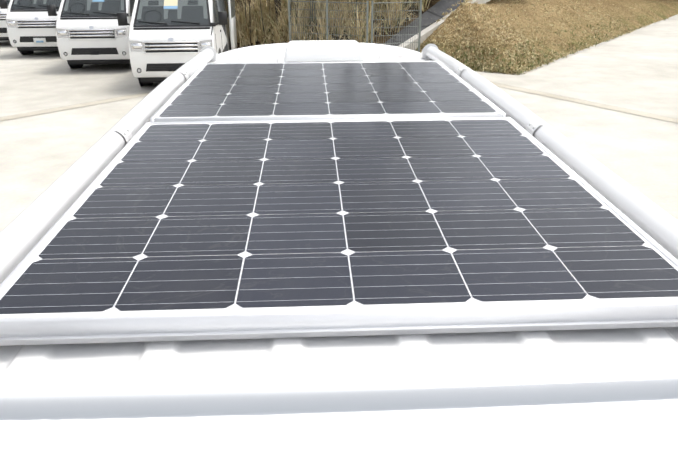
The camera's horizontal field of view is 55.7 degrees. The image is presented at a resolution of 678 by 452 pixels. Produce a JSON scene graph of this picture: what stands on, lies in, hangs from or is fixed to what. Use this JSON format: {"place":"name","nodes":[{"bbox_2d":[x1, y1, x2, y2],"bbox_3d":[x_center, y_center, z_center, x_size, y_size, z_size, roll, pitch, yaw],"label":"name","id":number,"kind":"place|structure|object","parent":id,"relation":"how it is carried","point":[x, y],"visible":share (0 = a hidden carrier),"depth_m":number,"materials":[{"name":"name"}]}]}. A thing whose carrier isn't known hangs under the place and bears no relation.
{"place":"outdoors","nodes":[
{"label":"outdoors","id":0,"kind":"place"},
{"bbox_2d":[234,0,439,48],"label":"brush hillside","id":1,"kind":"structure","parent":0,"point":[386,38],"depth_m":18.31,"materials":[{"name":"brown plant"}]},
{"bbox_2d":[274,0,280,25],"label":"tree","id":2,"kind":"object","parent":1,"relation":"on","point":[277,4],"visible":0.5,"depth_m":19.04,"materials":[{"name":"brown plant"}]},
{"bbox_2d":[235,0,438,47],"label":"dry brush","id":3,"kind":"object","parent":1,"relation":"on","point":[261,21],"visible":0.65,"depth_m":18.15,"materials":[{"name":"brown plant"}]},
{"bbox_2d":[0,43,677,451],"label":"vehicle roof","id":4,"kind":"structure","parent":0,"point":[572,391],"depth_m":0.76,"materials":[{"name":"white metal"}]},
{"bbox_2d":[0,16,677,231],"bbox_3d":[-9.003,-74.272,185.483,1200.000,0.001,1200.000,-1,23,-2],"label":"lot ground","id":5,"kind":"structure","parent":0,"point":[635,71],"depth_m":11.81,"materials":[{"name":"concrete"}]},
{"bbox_2d":[0,0,9,40],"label":"van","id":6,"kind":"object","parent":5,"relation":"on","point":[3,29],"visible":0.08,"depth_m":20.04,"materials":[{"name":"white paint"}]},
{"bbox_2d":[0,0,61,54],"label":"van","id":7,"kind":"object","parent":5,"relation":"on","point":[31,26],"visible":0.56,"depth_m":17.69,"materials":[{"name":"white paint"}]},
{"bbox_2d":[0,92,149,120],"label":"joint","id":8,"kind":"object","parent":5,"relation":"on","point":[21,115],"depth_m":11.89,"materials":[{"name":"concrete"}]},
{"bbox_2d":[47,0,134,68],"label":"van","id":9,"kind":"object","parent":5,"relation":"on","point":[90,32],"visible":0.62,"depth_m":15.30,"materials":[{"name":"white paint"}]},
{"bbox_2d":[117,0,236,86],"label":"van","id":10,"kind":"object","parent":5,"relation":"on","point":[167,38],"visible":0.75,"depth_m":12.98,"materials":[{"name":"white paint"}]},
{"bbox_2d":[288,0,421,51],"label":"fence","id":11,"kind":"object","parent":5,"relation":"on","point":[356,19],"visible":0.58,"depth_m":15.28,"materials":[{"name":"grey"}]},
{"bbox_2d":[483,14,677,73],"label":"bank edging","id":12,"kind":"object","parent":5,"relation":"on","point":[579,51],"visible":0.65,"depth_m":20.38,"materials":[{"name":"concrete"}]},
{"bbox_2d":[490,81,677,122],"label":"joint","id":13,"kind":"object","parent":5,"relation":"on","point":[634,112],"depth_m":11.98,"materials":[{"name":"concrete"}]},
{"bbox_2d":[384,0,467,45],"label":"stone path","id":14,"kind":"structure","parent":0,"point":[432,14],"depth_m":18.00,"materials":[{"name":"grey stone"}]},
{"bbox_2d":[397,0,489,49],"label":"path kerb","id":15,"kind":"structure","parent":14,"relation":"on","point":[427,32],"depth_m":17.09,"materials":[{"name":"concrete"}]},
{"bbox_2d":[415,0,677,74],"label":"bank grass","id":16,"kind":"structure","parent":0,"point":[663,9],"depth_m":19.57,"materials":[{"name":"brown plant"}]},
{"bbox_3d":[-0.006,0.882,1.939,2.190,1.923,4.751,-1,24,-2],"label":"camper van","id":17,"kind":"object","parent":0,"visible":0},
{"bbox_2d":[0,46,217,283],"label":"roof rail","id":18,"kind":"object","parent":17,"relation":"on","point":[25,230],"visible":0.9,"depth_m":1.33,"materials":[{"name":"white"}]},
{"bbox_2d":[278,40,370,62],"bbox_3d":[-0.074,-0.841,3.107,0.430,0.072,0.430,-1,24,-2],"label":"roof vent","id":19,"kind":"object","parent":17,"relation":"on","point":[326,51],"visible":0.85,"depth_m":2.95,"materials":[{"name":"white plastic"}]},
{"bbox_2d":[150,61,505,121],"bbox_3d":[-0.048,-0.475,2.253,0.991,0.054,1.013,-1,23,-2],"label":"solar panel","id":20,"kind":"object","parent":17,"relation":"on","point":[312,91],"visible":0.92,"depth_m":2.08,"materials":[{"name":"black glass"}]},
{"bbox_2d":[0,117,677,345],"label":"solar panel","id":21,"kind":"object","parent":17,"relation":"on","point":[189,231],"visible":1,"depth_m":1.02,"materials":[{"name":"black glass"}]},
{"bbox_2d":[421,44,677,259],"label":"roof rail","id":22,"kind":"object","parent":17,"relation":"on","point":[655,222],"visible":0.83,"depth_m":1.40,"materials":[{"name":"white"}]}
]}

